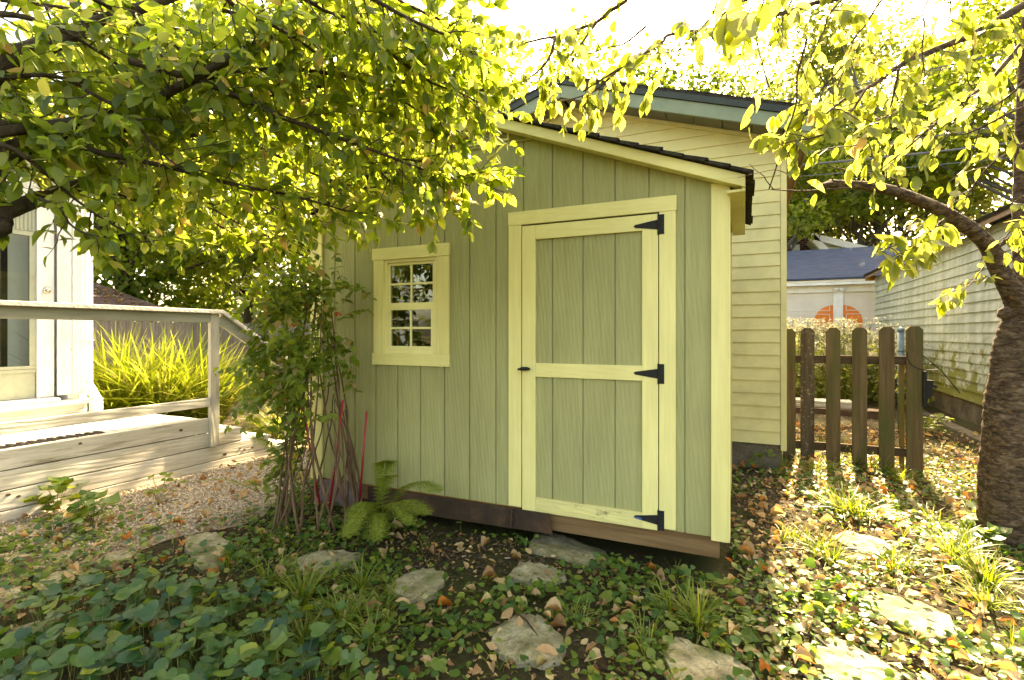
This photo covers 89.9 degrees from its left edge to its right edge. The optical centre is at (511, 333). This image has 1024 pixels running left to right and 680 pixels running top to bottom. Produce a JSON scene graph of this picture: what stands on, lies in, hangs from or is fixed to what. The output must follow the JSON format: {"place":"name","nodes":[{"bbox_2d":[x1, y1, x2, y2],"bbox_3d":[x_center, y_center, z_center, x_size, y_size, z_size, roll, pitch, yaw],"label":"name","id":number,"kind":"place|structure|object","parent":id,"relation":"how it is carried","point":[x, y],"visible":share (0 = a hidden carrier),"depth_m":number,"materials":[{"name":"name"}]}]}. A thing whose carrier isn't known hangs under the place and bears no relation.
{"place":"outdoors","nodes":[
{"label":"outdoors","id":0,"kind":"place"},
{"bbox_2d":[3,320,281,424],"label":"tall grass","id":1,"kind":"structure","parent":0,"point":[150,389],"depth_m":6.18,"materials":[{"name":"green plant"}]},
{"bbox_2d":[0,452,313,581],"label":"gravel path","id":2,"kind":"structure","parent":0,"point":[123,546],"depth_m":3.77,"materials":[{"name":"beige gravel"}]},
{"bbox_2d":[20,476,88,512],"bbox_3d":[-3.461,1.217,3.868,0.256,0.283,0.480,0,0,-13],"label":"weed","id":3,"kind":"object","parent":2,"relation":"on","point":[61,484],"visible":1,"depth_m":3.79,"materials":[{"name":"green plant"}]},
{"bbox_2d":[61,489,121,526],"bbox_3d":[-2.967,1.229,3.576,0.342,0.260,0.360,0,0,24],"label":"weed","id":4,"kind":"object","parent":2,"relation":"on","point":[89,497],"visible":0.96,"depth_m":3.57,"materials":[{"name":"green plant"}]},
{"bbox_2d":[143,472,186,504],"bbox_3d":[-2.737,1.225,4.066,0.213,0.254,0.277,0,0,2],"label":"weed","id":5,"kind":"object","parent":2,"relation":"on","point":[158,490],"visible":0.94,"depth_m":4.04,"materials":[{"name":"green plant"}]},
{"bbox_2d":[0,0,1016,322],"label":"sky","id":6,"kind":"structure","parent":0,"point":[534,14],"materials":[{"name":"white"}]},
{"bbox_2d":[0,385,1023,679],"bbox_3d":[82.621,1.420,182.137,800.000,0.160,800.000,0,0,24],"label":"ground","id":7,"kind":"structure","parent":0,"point":[664,559],"depth_m":2.81,"materials":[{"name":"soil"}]},
{"bbox_2d":[0,585,24,608],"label":"flagstone","id":8,"kind":"object","parent":7,"relation":"on","point":[14,590],"visible":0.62,"depth_m":2.60,"materials":[{"name":"beige stone"}]},
{"bbox_2d":[3,552,33,564],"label":"flagstone","id":9,"kind":"object","parent":7,"relation":"on","point":[15,554],"visible":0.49,"depth_m":3.07,"materials":[{"name":"beige stone"}]},
{"bbox_2d":[7,620,40,634],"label":"flagstone","id":10,"kind":"object","parent":7,"relation":"on","point":[19,627],"visible":0.19,"depth_m":2.33,"materials":[{"name":"grey stone"}]},
{"bbox_2d":[0,155,102,422],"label":"white house","id":11,"kind":"structure","parent":7,"relation":"on","point":[47,355],"depth_m":5.10,"materials":[{"name":"paint"}]},
{"bbox_2d":[0,198,53,400],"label":"door","id":12,"kind":"structure","parent":11,"relation":"in","point":[16,382],"depth_m":4.93,"materials":[{"name":"white paint"}]},
{"bbox_2d":[33,561,86,593],"bbox_3d":[-2.489,1.372,2.834,0.173,0.095,0.366,0,0,-2],"label":"flagstone","id":13,"kind":"object","parent":7,"relation":"on","point":[56,575],"visible":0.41,"depth_m":2.81,"materials":[{"name":"beige stone"}]},
{"bbox_2d":[47,548,83,566],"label":"flagstone","id":14,"kind":"object","parent":7,"relation":"on","point":[68,553],"visible":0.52,"depth_m":3.06,"materials":[{"name":"grey stone"}]},
{"bbox_2d":[92,550,136,570],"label":"flagstone","id":15,"kind":"object","parent":7,"relation":"on","point":[116,556],"visible":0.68,"depth_m":3.06,"materials":[{"name":"beige stone"}]},
{"bbox_2d":[93,282,159,321],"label":"outbuilding","id":16,"kind":"structure","parent":7,"relation":"on","point":[103,295],"depth_m":11.33,"materials":[{"name":"brown"}]},
{"bbox_2d":[0,300,293,522],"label":"wooden deck","id":17,"kind":"structure","parent":7,"relation":"on","point":[131,427],"depth_m":4.36,"materials":[{"name":"grey wood"}]},
{"bbox_2d":[0,430,105,448],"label":"door mat","id":18,"kind":"object","parent":17,"relation":"on","point":[29,442],"depth_m":3.98,"materials":[{"name":"rubber"}]},
{"bbox_2d":[4,0,315,293],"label":"leafy tree","id":19,"kind":"object","parent":7,"relation":"on","point":[214,265],"visible":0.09,"depth_m":12.73,"materials":[{"name":"green plant"}]},
{"bbox_2d":[93,321,262,386],"bbox_3d":[-7.796,0.554,9.629,0.155,1.612,7.186,0,0,24],"label":"board fence","id":20,"kind":"object","parent":7,"relation":"on","point":[144,326],"visible":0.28,"depth_m":10.65,"materials":[{"name":"grey wood"}]},
{"bbox_2d":[93,194,270,323],"bbox_3d":[-11.188,-2.293,15.283,8.098,7.711,8.109,0,0,24],"label":"leafy tree","id":21,"kind":"object","parent":7,"relation":"on","point":[187,296],"visible":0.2,"depth_m":13.37,"materials":[{"name":"green plant"}]},
{"bbox_2d":[190,550,223,575],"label":"flagstone","id":22,"kind":"object","parent":7,"relation":"on","point":[207,560],"visible":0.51,"depth_m":3.05,"materials":[{"name":"grey stone"}]},
{"bbox_2d":[184,532,230,555],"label":"flagstone","id":23,"kind":"object","parent":7,"relation":"on","point":[213,538],"visible":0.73,"depth_m":3.33,"materials":[{"name":"grey stone"}]},
{"bbox_2d":[98,133,333,323],"bbox_3d":[-11.175,-4.263,21.731,11.613,11.464,11.684,0,0,-13],"label":"leafy tree","id":24,"kind":"object","parent":7,"relation":"on","point":[246,315],"visible":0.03,"depth_m":21.33,"materials":[{"name":"green plant"}]},
{"bbox_2d":[196,479,263,494],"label":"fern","id":25,"kind":"object","parent":7,"relation":"on","point":[252,483],"visible":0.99,"depth_m":4.01,"materials":[{"name":"green plant"}]},
{"bbox_2d":[195,292,308,322],"bbox_3d":[-6.469,-0.193,22.027,22.426,3.864,6.354,0,0,24],"label":"foliage","id":26,"kind":"object","parent":7,"relation":"on","point":[263,312],"depth_m":22.98,"materials":[{"name":"green plant"}]},
{"bbox_2d":[222,393,309,453],"bbox_3d":[-3.777,1.340,8.961,7.516,0.039,4.600,0,0,24],"label":"straw bed","id":27,"kind":"object","parent":7,"relation":"on","point":[228,421],"visible":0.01,"depth_m":7.72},
{"bbox_2d":[222,394,309,437],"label":"grass","id":28,"kind":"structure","parent":27,"relation":"on","point":[263,420],"depth_m":6.75,"materials":[{"name":"green plant"}]},
{"bbox_2d":[228,356,309,405],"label":"border plants","id":29,"kind":"object","parent":27,"relation":"on","point":[266,381],"depth_m":9.86,"materials":[{"name":"green plant"}]},
{"bbox_2d":[0,0,549,293],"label":"apple tree","id":30,"kind":"object","parent":7,"relation":"on","point":[144,121],"visible":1,"depth_m":2.02,"materials":[{"name":"green plant"}]},
{"bbox_2d":[248,436,304,486],"bbox_3d":[-1.811,1.054,4.029,0.367,0.637,0.960,0,0,-12],"label":"fern","id":31,"kind":"object","parent":7,"relation":"on","point":[275,447],"visible":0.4,"depth_m":3.98,"materials":[{"name":"green plant"}]},
{"bbox_2d":[266,320,309,385],"bbox_3d":[-2.543,0.514,11.562,7.928,1.692,0.157,0,0,21],"label":"board fence","id":32,"kind":"object","parent":7,"relation":"on","point":[291,328],"visible":0.01,"depth_m":12.61,"materials":[{"name":"grey wood"}]},
{"bbox_2d":[182,4,421,253],"bbox_3d":[-5.203,-4.036,15.134,9.004,11.007,8.046,0,0,-2],"label":"leafy tree","id":33,"kind":"object","parent":7,"relation":"on","point":[331,157],"visible":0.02,"depth_m":13.05,"materials":[{"name":"green plant"}]},
{"bbox_2d":[220,87,405,320],"bbox_3d":[-4.795,-3.430,17.689,8.409,9.809,9.030,0,0,-20],"label":"leafy tree","id":34,"kind":"object","parent":7,"relation":"on","point":[298,243],"depth_m":14.77,"materials":[{"name":"green plant"}]},
{"bbox_2d":[271,288,363,537],"bbox_3d":[-1.401,0.510,3.720,0.674,1.752,0.601,0,0,24],"label":"willow trellis","id":35,"kind":"object","parent":7,"relation":"on","point":[350,454],"visible":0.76,"depth_m":3.59,"materials":[{"name":"brown wood"}]},
{"bbox_2d":[213,236,376,505],"bbox_3d":[-1.575,0.285,3.645,1.121,2.007,0.799,0,0,4],"label":"climbing vine","id":36,"kind":"object","parent":35,"relation":"attached to","point":[280,389],"visible":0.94,"depth_m":3.52,"materials":[{"name":"green plant"}]},
{"bbox_2d":[302,407,320,504],"bbox_3d":[-1.467,0.862,3.736,0.137,0.782,0.015,0,0,-15],"label":"plant stake","id":37,"kind":"object","parent":35,"relation":"attached to","point":[309,444],"visible":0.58,"depth_m":3.73,"materials":[{"name":"brown wood"}]},
{"bbox_2d":[329,400,343,508],"bbox_3d":[-1.239,0.868,3.609,0.108,0.791,0.015,0,0,-13],"label":"plant stake","id":38,"kind":"object","parent":35,"relation":"attached to","point":[332,484],"visible":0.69,"depth_m":3.60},
{"bbox_2d":[359,411,367,501],"bbox_3d":[-1.081,0.904,3.720,0.068,0.678,0.015,0,0,0],"label":"plant stake","id":39,"kind":"object","parent":35,"relation":"attached to","point":[363,451],"visible":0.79,"depth_m":3.71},
{"bbox_2d":[288,549,360,579],"bbox_3d":[-1.099,1.369,3.012,0.326,0.097,0.426,0,0,51],"label":"flagstone","id":40,"kind":"object","parent":7,"relation":"on","point":[340,555],"visible":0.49,"depth_m":3.02,"materials":[{"name":"grey stone"}]},
{"bbox_2d":[320,477,367,507],"bbox_3d":[-1.319,1.295,4.161,0.400,0.250,0.250,0,0,24],"label":"concrete block","id":41,"kind":"object","parent":7,"relation":"on","point":[338,499],"depth_m":4.05,"materials":[{"name":"grey concrete"}]},
{"bbox_2d":[339,460,446,541],"bbox_3d":[-0.771,1.113,3.231,0.749,0.504,0.705,0,0,24],"label":"fern","id":42,"kind":"object","parent":7,"relation":"on","point":[383,483],"visible":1,"depth_m":3.22,"materials":[{"name":"green plant"}]},
{"bbox_2d":[387,568,444,603],"bbox_3d":[-0.496,1.372,2.737,0.303,0.093,0.368,0,0,24],"label":"flagstone","id":43,"kind":"object","parent":7,"relation":"on","point":[431,580],"visible":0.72,"depth_m":2.72,"materials":[{"name":"grey stone"}]},
{"bbox_2d":[332,24,534,172],"bbox_3d":[-2.164,-3.359,16.319,7.808,9.659,7.014,0,0,24],"label":"leafy tree","id":44,"kind":"object","parent":7,"relation":"on","point":[515,67],"visible":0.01,"depth_m":14.06,"materials":[{"name":"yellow plant"}]},
{"bbox_2d":[368,486,552,534],"bbox_3d":[-0.421,1.232,3.568,1.485,0.155,0.035,0,0,24],"label":"foundation beam","id":45,"kind":"object","parent":7,"relation":"on","point":[495,515],"visible":0.95,"depth_m":3.50,"materials":[{"name":"weathered brown wood"}]},
{"bbox_2d":[0,492,968,679],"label":"violet patch","id":46,"kind":"object","parent":7,"relation":"on","point":[119,645],"visible":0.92,"depth_m":2.10,"materials":[{"name":"green plant"}]},
{"bbox_2d":[0,437,1023,679],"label":"ground ivy","id":47,"kind":"object","parent":7,"relation":"on","point":[848,621],"visible":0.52,"depth_m":2.59,"materials":[{"name":"green plant"}]},
{"bbox_2d":[0,431,1023,679],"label":"grass","id":48,"kind":"structure","parent":7,"relation":"on","point":[986,577],"depth_m":2.77,"materials":[{"name":"green plant"}]},
{"bbox_2d":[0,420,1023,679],"bbox_3d":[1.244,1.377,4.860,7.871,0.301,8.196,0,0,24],"label":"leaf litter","id":49,"kind":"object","parent":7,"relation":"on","point":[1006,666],"visible":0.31,"depth_m":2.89,"materials":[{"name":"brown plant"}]},
{"bbox_2d":[490,80,536,101],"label":"leafy tree","id":50,"kind":"object","parent":7,"relation":"on","point":[531,86],"depth_m":21.86,"materials":[{"name":"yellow plant"}]},
{"bbox_2d":[293,109,754,557],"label":"garden shed","id":51,"kind":"structure","parent":7,"relation":"on","point":[555,344],"depth_m":3.28,"materials":[{"name":"green wood"}]},
{"bbox_2d":[372,243,449,366],"bbox_3d":[-0.738,-0.201,3.776,0.677,0.874,0.072,0,0,24],"label":"window","id":52,"kind":"structure","parent":51,"relation":"in","point":[388,262],"depth_m":3.76,"materials":[{"name":"wood"}]},
{"bbox_2d":[517,213,663,530],"bbox_3d":[0.471,0.223,3.193,0.925,1.876,0.097,0,0,24],"label":"door","id":53,"kind":"structure","parent":51,"relation":"in","point":[592,373],"depth_m":3.20,"materials":[{"name":"green wood"}]},
{"bbox_2d":[488,613,565,669],"bbox_3d":[0.064,1.361,2.222,0.305,0.096,0.385,0,0,-30],"label":"flagstone","id":54,"kind":"object","parent":7,"relation":"on","point":[515,637],"visible":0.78,"depth_m":2.20,"materials":[{"name":"grey stone"}]},
{"bbox_2d":[513,609,537,635],"bbox_3d":[0.059,1.311,2.338,0.016,0.023,0.235,0,0,-30],"label":"stick","id":55,"kind":"object","parent":54,"relation":"on","point":[525,619],"visible":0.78,"depth_m":2.33,"materials":[{"name":"brown wood"}]},
{"bbox_2d":[509,561,566,587],"bbox_3d":[0.147,1.358,2.821,0.322,0.095,0.240,0,0,24],"label":"flagstone","id":56,"kind":"object","parent":7,"relation":"on","point":[525,570],"visible":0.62,"depth_m":2.81,"materials":[{"name":"grey stone"}]},
{"bbox_2d":[455,6,637,110],"bbox_3d":[0.427,-3.105,14.645,8.036,9.147,7.046,0,0,-18],"label":"leafy tree","id":57,"kind":"object","parent":7,"relation":"on","point":[608,39],"visible":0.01,"depth_m":12.41,"materials":[{"name":"green plant"}]},
{"bbox_2d":[529,533,607,570],"bbox_3d":[0.349,1.392,3.245,0.607,0.157,0.493,0,0,24],"label":"flagstone","id":58,"kind":"object","parent":7,"relation":"on","point":[567,549],"visible":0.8,"depth_m":3.20,"materials":[{"name":"grey stone"}]},
{"bbox_2d":[497,75,812,468],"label":"yellow garage","id":59,"kind":"structure","parent":7,"relation":"on","point":[696,123],"depth_m":5.15,"materials":[{"name":"yellow wood"}]},
{"bbox_2d":[595,28,753,96],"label":"round conifer","id":60,"kind":"object","parent":7,"relation":"on","point":[690,82],"visible":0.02,"depth_m":23.95,"materials":[{"name":"green plant"}]},
{"bbox_2d":[663,636,755,679],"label":"flagstone","id":61,"kind":"object","parent":7,"relation":"on","point":[702,662],"visible":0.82,"depth_m":2.10,"materials":[{"name":"grey stone"}]},
{"bbox_2d":[476,0,1023,553],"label":"cherry tree","id":62,"kind":"object","parent":7,"relation":"on","point":[1000,480],"visible":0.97,"depth_m":2.65,"materials":[{"name":"green plant"}]},
{"bbox_2d":[748,449,777,469],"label":"seedling","id":63,"kind":"object","parent":7,"relation":"on","point":[760,455],"visible":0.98,"depth_m":5.00,"materials":[{"name":"green plant"}]},
{"bbox_2d":[690,0,936,212],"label":"leafy tree","id":64,"kind":"object","parent":7,"relation":"on","point":[771,85],"visible":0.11,"depth_m":29.79,"materials":[{"name":"green plant"}]},
{"bbox_2d":[787,117,864,250],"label":"leafy tree","id":65,"kind":"object","parent":7,"relation":"on","point":[804,215],"visible":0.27,"depth_m":20.86,"materials":[{"name":"green plant"}]},
{"bbox_2d":[787,224,867,250],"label":"house","id":66,"kind":"structure","parent":7,"relation":"on","point":[822,242],"depth_m":23.94,"materials":[{"name":"white paint"}]},
{"bbox_2d":[791,245,799,250],"bbox_3d":[14.536,-4.359,26.314,0.406,0.360,0.058,0,0,24],"label":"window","id":67,"kind":"structure","parent":66,"relation":"in","point":[797,248],"depth_m":26.27,"materials":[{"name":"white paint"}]},
{"bbox_2d":[796,406,878,418],"bbox_3d":[5.321,1.340,8.704,1.600,0.160,0.350,0,0,24],"label":"plank","id":68,"kind":"object","parent":7,"relation":"on","point":[873,413],"visible":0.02,"depth_m":8.44,"materials":[{"name":"brown wood"}]},
{"bbox_2d":[796,403,851,408],"bbox_3d":[5.266,1.230,8.921,1.220,0.050,0.500,0,0,24],"label":"plank","id":69,"kind":"object","parent":68,"relation":"on","point":[824,406],"visible":0.06,"depth_m":8.65,"materials":[{"name":"beige wood"}]},
{"bbox_2d":[796,397,851,404],"bbox_3d":[5.261,1.175,8.924,1.110,0.050,0.400,0,0,24],"label":"plank","id":70,"kind":"object","parent":69,"relation":"on","point":[823,401],"visible":0.3,"depth_m":8.74,"materials":[{"name":"beige wood"}]},
{"bbox_2d":[800,637,903,679],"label":"flagstone","id":71,"kind":"object","parent":7,"relation":"on","point":[852,660],"visible":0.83,"depth_m":2.09,"materials":[{"name":"grey stone"}]},
{"bbox_2d":[797,630,828,646],"bbox_3d":[1.319,1.332,2.238,0.020,0.027,0.140,0,0,-31],"label":"stick","id":72,"kind":"object","parent":71,"relation":"on","point":[804,633],"visible":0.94,"depth_m":2.25,"materials":[{"name":"brown wood"}]},
{"bbox_2d":[787,315,934,410],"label":"flowering weeds","id":73,"kind":"object","parent":7,"relation":"on","point":[846,372],"visible":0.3,"depth_m":10.11,"materials":[{"name":"white plant"}]},
{"bbox_2d":[832,531,901,559],"bbox_3d":[2.271,1.383,3.279,0.344,0.095,0.376,0,0,-32],"label":"flagstone","id":74,"kind":"object","parent":7,"relation":"on","point":[856,540],"visible":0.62,"depth_m":3.27,"materials":[{"name":"grey stone"}]},
{"bbox_2d":[783,326,959,474],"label":"picket gate","id":75,"kind":"structure","parent":7,"relation":"on","point":[919,386],"depth_m":5.46,"materials":[{"name":"brown wood"}]},
{"bbox_2d":[866,503,899,519],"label":"flagstone","id":76,"kind":"object","parent":7,"relation":"on","point":[890,507],"visible":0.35,"depth_m":4.01,"materials":[{"name":"grey stone"}]},
{"bbox_2d":[754,0,1014,246],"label":"leafy tree","id":77,"kind":"object","parent":7,"relation":"on","point":[812,22],"visible":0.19,"depth_m":26.99,"materials":[{"name":"green plant"}]},
{"bbox_2d":[788,122,985,245],"bbox_3d":[17.075,-4.604,25.264,9.310,12.157,8.561,0,0,24],"label":"leafy tree","id":78,"kind":"object","parent":7,"relation":"on","point":[865,215],"visible":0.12,"depth_m":23.03,"materials":[{"name":"green plant"}]},
{"bbox_2d":[897,327,904,432],"bbox_3d":[5.516,0.685,7.271,0.086,1.550,0.088,0,0,24],"label":"fence post","id":79,"kind":"object","parent":7,"relation":"on","point":[900,349],"visible":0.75,"depth_m":7.25,"materials":[{"name":"brown wood"}]},
{"bbox_2d":[787,57,1016,247],"bbox_3d":[18.554,-5.219,25.293,9.699,13.386,12.005,0,0,-37],"label":"leafy tree","id":80,"kind":"object","parent":7,"relation":"on","point":[972,213],"visible":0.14,"depth_m":22.98,"materials":[{"name":"green plant"}]},
{"bbox_2d":[857,594,966,643],"bbox_3d":[1.922,1.385,2.463,0.350,0.097,0.383,0,0,-13],"label":"flagstone","id":81,"kind":"object","parent":7,"relation":"on","point":[902,609],"visible":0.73,"depth_m":2.45,"materials":[{"name":"beige stone"}]},
{"bbox_2d":[923,417,935,430],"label":"weed","id":82,"kind":"object","parent":7,"relation":"on","point":[926,420],"visible":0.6,"depth_m":7.25,"materials":[{"name":"green plant"}]},
{"bbox_2d":[855,0,1018,218],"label":"leafy tree","id":83,"kind":"object","parent":7,"relation":"on","point":[951,171],"visible":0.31,"depth_m":20.91,"materials":[{"name":"green plant"}]},
{"bbox_2d":[863,202,1011,426],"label":"clapboard building","id":84,"kind":"structure","parent":7,"relation":"on","point":[957,350],"depth_m":8.42,"materials":[{"name":"painted wood clapboard"},{"name":"dark shingle"},{"name":"concrete"}]},
{"bbox_2d":[924,413,955,437],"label":"weed","id":85,"kind":"object","parent":7,"relation":"on","point":[940,415],"visible":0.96,"depth_m":7.00,"materials":[{"name":"green plant"}]},
{"bbox_2d":[878,0,1021,193],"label":"leafy tree","id":86,"kind":"object","parent":7,"relation":"on","point":[982,8],"visible":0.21,"depth_m":18.98,"materials":[{"name":"green plant"}]},
{"bbox_2d":[923,411,980,446],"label":"concrete curb","id":87,"kind":"structure","parent":7,"relation":"on","point":[961,429],"depth_m":7.25,"materials":[{"name":"grey concrete"}]},
{"bbox_2d":[904,0,1016,176],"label":"maple","id":88,"kind":"object","parent":7,"relation":"on","point":[962,124],"visible":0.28,"depth_m":17.50,"materials":[{"name":"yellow plant"}]},
{"bbox_2d":[961,499,980,529],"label":"weed","id":89,"kind":"object","parent":7,"relation":"on","point":[971,518],"visible":0.17,"depth_m":3.62,"materials":[{"name":"green plant"}]},
{"bbox_2d":[967,521,1012,553],"bbox_3d":[2.963,1.285,3.193,0.205,0.205,0.202,0,0,-35],"label":"weed","id":90,"kind":"object","parent":7,"relation":"on","point":[995,534],"visible":0.83,"depth_m":3.17,"materials":[{"name":"green plant"}]},
{"bbox_2d":[478,0,695,40],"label":"overhead cable","id":91,"kind":"object","parent":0,"point":[615,15],"visible":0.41,"depth_m":18.94,"materials":[{"name":"black rubber"}]},
{"bbox_2d":[787,245,906,377],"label":"blue roofed garage","id":92,"kind":"structure","parent":0,"point":[829,284],"depth_m":15.58,"materials":[{"name":"white paint"}]},
{"bbox_2d":[787,292,832,377],"bbox_3d":[8.496,0.062,16.002,2.600,2.597,0.075,0,0,24],"label":"door","id":93,"kind":"structure","parent":92,"relation":"in","point":[818,306],"depth_m":15.69,"materials":[{"name":"white paint"}]},
{"bbox_2d":[843,291,874,344],"bbox_3d":[11.089,0.062,14.826,2.600,2.597,0.075,0,0,24],"label":"door","id":94,"kind":"structure","parent":92,"relation":"in","point":[861,304],"depth_m":15.15,"materials":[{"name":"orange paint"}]},
{"bbox_2d":[754,57,1016,96],"bbox_3d":[9.164,-7.109,14.510,10.256,0.332,0.020,0,0,24],"label":"overhead cable","id":95,"kind":"object","parent":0,"point":[888,77],"visible":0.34,"depth_m":14.18,"materials":[{"name":"black rubber"}]},
{"bbox_2d":[779,52,1005,100],"bbox_3d":[9.165,-6.999,14.510,10.256,0.504,0.028,0,0,24],"label":"overhead cable","id":96,"kind":"object","parent":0,"point":[895,76],"visible":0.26,"depth_m":13.96,"materials":[{"name":"black rubber"}]},
{"bbox_2d":[802,142,1008,165],"bbox_3d":[8.085,-4.395,12.803,9.050,0.346,0.044,0,0,24],"label":"overhead cable","id":97,"kind":"object","parent":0,"point":[903,154],"visible":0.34,"depth_m":12.17,"materials":[{"name":"black rubber"}]},
{"bbox_2d":[798,157,1013,176],"bbox_3d":[8.086,-4.090,12.803,9.049,0.364,0.018,0,0,24],"label":"overhead cable","id":98,"kind":"object","parent":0,"point":[904,167],"visible":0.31,"depth_m":12.18,"materials":[{"name":"black rubber"}]},
{"bbox_2d":[808,124,1014,152],"bbox_3d":[8.086,-4.663,12.803,9.049,0.140,0.024,0,0,24],"label":"overhead cable","id":99,"kind":"object","parent":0,"point":[921,137],"visible":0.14,"depth_m":11.94,"materials":[{"name":"black rubber"}]}
]}

